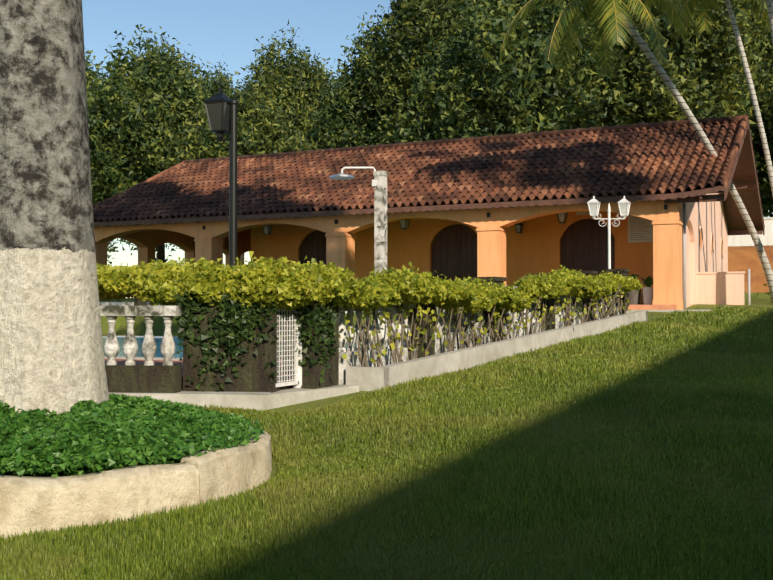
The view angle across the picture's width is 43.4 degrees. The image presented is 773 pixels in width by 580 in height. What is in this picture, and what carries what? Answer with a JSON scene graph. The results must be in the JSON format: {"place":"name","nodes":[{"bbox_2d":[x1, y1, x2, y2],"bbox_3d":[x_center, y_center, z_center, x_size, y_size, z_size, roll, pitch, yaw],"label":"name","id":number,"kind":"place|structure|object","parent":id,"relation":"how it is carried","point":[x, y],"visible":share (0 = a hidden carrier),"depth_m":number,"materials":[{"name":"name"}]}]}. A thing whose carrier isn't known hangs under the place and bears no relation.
{"place":"outdoors","nodes":[
{"label":"outdoors","id":0,"kind":"place"},
{"bbox_2d":[0,0,108,417],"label":"tree","id":1,"kind":"object","parent":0,"point":[51,351],"visible":0.58,"depth_m":6.21,"materials":[{"name":"white plant"}]},
{"bbox_2d":[100,295,331,392],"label":"balustrade wall","id":2,"kind":"structure","parent":0,"point":[149,376],"depth_m":9.46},
{"bbox_2d":[175,292,338,391],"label":"wall ivy leaves","id":3,"kind":"object","parent":2,"relation":"attached to","point":[236,313],"visible":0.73,"depth_m":9.49,"materials":[{"name":"green plant"}]},
{"bbox_2d":[82,0,772,297],"label":"sky","id":4,"kind":"structure","parent":0,"point":[227,31],"materials":[{"name":"blue"}]},
{"bbox_2d":[84,0,772,264],"bbox_3d":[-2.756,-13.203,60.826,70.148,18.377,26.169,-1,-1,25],"label":"trees","id":5,"kind":"object","parent":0,"point":[532,102],"visible":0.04,"depth_m":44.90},
{"bbox_2d":[99,298,772,488],"bbox_3d":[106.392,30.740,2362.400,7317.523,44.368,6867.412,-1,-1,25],"label":"ground","id":6,"kind":"structure","parent":0,"point":[158,327],"depth_m":25.17,"materials":[{"name":"green plant"}]},
{"bbox_2d":[0,431,271,538],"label":"planter wall","id":7,"kind":"structure","parent":6,"relation":"on","point":[38,503],"depth_m":5.29,"materials":[{"name":"beige concrete"}]},
{"bbox_2d":[0,459,180,476],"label":"soil","id":8,"kind":"structure","parent":7,"relation":"in","point":[61,474],"depth_m":5.28,"materials":[{"name":"brown soil"}]},
{"bbox_2d":[0,393,264,476],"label":"planter ground cover","id":9,"kind":"object","parent":8,"relation":"on","point":[121,423],"visible":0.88,"depth_m":5.83,"materials":[{"name":"green plant"}]},
{"bbox_2d":[157,244,243,264],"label":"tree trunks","id":10,"kind":"object","parent":6,"relation":"on","point":[160,251],"depth_m":63.69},
{"bbox_2d":[108,385,358,410],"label":"concrete curb","id":11,"kind":"structure","parent":6,"relation":"on","point":[260,401],"depth_m":9.28,"materials":[{"name":"concrete"}]},
{"bbox_2d":[102,320,394,375],"bbox_3d":[-5.674,0.930,15.997,15.220,0.720,17.312,-1,-1,25],"label":"pool coping","id":12,"kind":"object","parent":6,"relation":"on","point":[120,360],"depth_m":12.70,"materials":[{"name":"stone"}]},
{"bbox_2d":[203,78,237,266],"bbox_3d":[-2.353,-1.057,14.010,0.463,4.010,0.368,-1,-1,25],"label":"black lamp post","id":13,"kind":"object","parent":12,"relation":"on","point":[221,109],"visible":0.81,"depth_m":13.99,"materials":[{"name":"black metal"}]},
{"bbox_2d":[102,337,387,357],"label":"pool water","id":14,"kind":"structure","parent":12,"relation":"on","point":[158,340],"depth_m":17.48,"materials":[{"name":"blue liquid"}]},
{"bbox_2d":[329,167,387,345],"bbox_3d":[-0.443,-0.470,14.968,0.896,2.877,0.400,0,-1,10],"label":"outdoor shower","id":15,"kind":"object","parent":12,"relation":"on","point":[379,183],"visible":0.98,"depth_m":14.95,"materials":[{"name":"stone"}]},
{"bbox_2d":[99,269,629,385],"bbox_3d":[-5.635,0.559,15.956,15.532,2.195,17.791,-1,-1,25],"label":"fence","id":16,"kind":"object","parent":6,"relation":"on","point":[339,364],"visible":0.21,"depth_m":12.37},
{"bbox_2d":[96,251,363,310],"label":"hedge shrubs","id":17,"kind":"object","parent":16,"relation":"on","point":[283,284],"depth_m":9.61,"materials":[{"name":"green plant"}]},
{"bbox_2d":[276,307,301,387],"bbox_3d":[-1.008,0.513,9.746,0.100,0.970,0.590,-1,-1,25],"label":"lattice panel","id":18,"kind":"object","parent":16,"relation":"attached to","point":[296,382],"depth_m":9.83,"materials":[{"name":"white metal"}]},
{"bbox_2d":[342,261,642,314],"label":"hedge shrubs","id":19,"kind":"object","parent":16,"relation":"on","point":[389,287],"depth_m":12.72,"materials":[{"name":"green plant"}]},
{"bbox_2d":[0,304,772,579],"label":"lawn grass","id":20,"kind":"structure","parent":6,"relation":"on","point":[487,471],"depth_m":6.04,"materials":[{"name":"green plant"}]},
{"bbox_2d":[251,212,652,293],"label":"orange house walls","id":21,"kind":"structure","parent":6,"relation":"on","point":[536,245],"depth_m":30.12,"materials":[{"name":"orange paint"}]},
{"bbox_2d":[262,212,567,234],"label":"veranda lanterns","id":22,"kind":"object","parent":21,"relation":"attached to","point":[404,224],"visible":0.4,"depth_m":29.01,"materials":[{"name":"black metal"}]},
{"bbox_2d":[94,122,764,234],"bbox_3d":[1.445,-3.506,33.585,20.810,3.067,12.400,-1,-1,25],"label":"roof structure","id":23,"kind":"object","parent":21,"relation":"on","point":[743,177],"visible":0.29,"depth_m":31.31,"materials":[{"name":"brown wood"}]},
{"bbox_2d":[94,185,724,226],"bbox_3d":[-1.211,-2.301,27.929,20.770,0.315,0.001,-1,-1,25],"label":"roof fascia board","id":24,"kind":"object","parent":23,"relation":"attached to","point":[615,199],"visible":0.96,"depth_m":26.70,"materials":[{"name":"brown wood"}]},
{"bbox_2d":[93,119,741,221],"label":"roof tiles","id":25,"kind":"object","parent":23,"relation":"on","point":[643,161],"visible":0.98,"depth_m":29.62,"materials":[{"name":"brown tile"}]},
{"bbox_2d":[93,115,764,228],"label":"roof ridge caps","id":26,"kind":"object","parent":25,"relation":"on","point":[737,141],"visible":0.38,"depth_m":32.04,"materials":[{"name":"brown tile"}]},
{"bbox_2d":[301,220,607,279],"bbox_3d":[1.768,-0.759,30.268,10.545,2.500,0.038,-1,-1,25],"label":"door trim","id":27,"kind":"structure","parent":21,"relation":"attached to","point":[460,273],"depth_m":30.01,"materials":[{"name":"brown wood"}]},
{"bbox_2d":[577,211,652,242],"bbox_3d":[6.607,-1.845,28.107,2.250,0.980,0.030,-1,-1,25],"label":"window","id":28,"kind":"structure","parent":21,"relation":"attached to","point":[640,229],"depth_m":27.81,"materials":[{"name":"brown wood"}]},
{"bbox_2d":[683,203,750,308],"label":"down pipes","id":29,"kind":"object","parent":21,"relation":"attached to","point":[684,258],"visible":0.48,"depth_m":24.96,"materials":[{"name":"grey metal"}]},
{"bbox_2d":[346,310,646,390],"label":"low curb wall","id":30,"kind":"structure","parent":6,"relation":"on","point":[368,378],"depth_m":12.36,"materials":[{"name":"concrete"}]},
{"bbox_2d":[356,280,643,366],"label":"hedge stems","id":31,"kind":"object","parent":6,"relation":"on","point":[363,358],"visible":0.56,"depth_m":12.88,"materials":[{"name":"brown plant"}]},
{"bbox_2d":[339,288,637,362],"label":"hedge leaves","id":32,"kind":"object","parent":31,"relation":"attached to","point":[420,310],"visible":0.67,"depth_m":12.50,"materials":[{"name":"plant"}]},
{"bbox_2d":[587,196,630,268],"bbox_3d":[5.016,-0.729,21.888,1.024,2.795,0.344,0,-1,1],"label":"lamp post","id":33,"kind":"object","parent":6,"relation":"on","point":[623,205],"visible":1,"depth_m":21.86,"materials":[{"name":"metal"}]},
{"bbox_2d":[628,305,676,309],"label":"veranda floor","id":34,"kind":"structure","parent":6,"relation":"on","point":[652,307],"depth_m":24.27,"materials":[{"name":"tile"}]},
{"bbox_2d":[95,219,683,309],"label":"veranda columns","id":35,"kind":"structure","parent":34,"relation":"on","point":[667,258],"depth_m":26.48,"materials":[{"name":"orange paint"}]},
{"bbox_2d":[227,229,250,238],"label":"house gable wall","id":36,"kind":"structure","parent":35,"relation":"on","point":[244,234],"depth_m":41.16,"materials":[{"name":"paint"}]},
{"bbox_2d":[94,199,681,254],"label":"veranda beam arches","id":37,"kind":"structure","parent":35,"relation":"on","point":[183,236],"depth_m":28.54,"materials":[{"name":"orange paint"}]},
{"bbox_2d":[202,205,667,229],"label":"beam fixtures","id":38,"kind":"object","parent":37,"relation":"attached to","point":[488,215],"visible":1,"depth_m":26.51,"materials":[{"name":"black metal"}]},
{"bbox_2d":[628,282,652,304],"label":"veranda pots","id":39,"kind":"object","parent":34,"relation":"on","point":[647,295],"visible":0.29,"depth_m":25.00,"materials":[{"name":"grey ceramic"}]},
{"bbox_2d":[628,274,652,286],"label":"veranda pot plants","id":40,"kind":"object","parent":39,"relation":"in","point":[648,282],"visible":0.6,"depth_m":24.97,"materials":[{"name":"green plant"}]},
{"bbox_2d":[618,0,772,302],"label":"palm trunks","id":41,"kind":"object","parent":6,"relation":"on","point":[690,116],"visible":0.88,"depth_m":27.20,"materials":[{"name":"grey plant"}]},
{"bbox_2d":[500,0,768,71],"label":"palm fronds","id":42,"kind":"object","parent":41,"relation":"attached to","point":[614,6],"visible":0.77,"depth_m":24.28,"materials":[{"name":"green"}]},
{"bbox_2d":[499,0,770,81],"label":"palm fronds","id":43,"kind":"object","parent":42,"relation":"attached to","point":[675,17],"visible":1,"depth_m":25.02,"materials":[{"name":"green plant"}]},
{"bbox_2d":[696,271,745,304],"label":"wall","id":44,"kind":"structure","parent":6,"relation":"on","point":[721,288],"depth_m":27.04,"materials":[{"name":"paint"}]},
{"bbox_2d":[647,310,709,311],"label":"paving slab","id":45,"kind":"structure","parent":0,"point":[672,310],"depth_m":23.77,"materials":[{"name":"concrete"}]},
{"bbox_2d":[682,193,727,307],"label":"house wall","id":46,"kind":"structure","parent":0,"point":[706,238],"depth_m":28.85,"materials":[{"name":"beige paint"}]},
{"bbox_2d":[728,245,772,297],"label":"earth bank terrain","id":47,"kind":"structure","parent":0,"point":[743,258],"depth_m":40.31,"materials":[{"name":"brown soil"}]},
{"bbox_2d":[728,217,772,245],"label":"white boundary wall","id":48,"kind":"structure","parent":47,"relation":"on","point":[766,239],"depth_m":46.30,"materials":[{"name":"white paint"}]}
]}

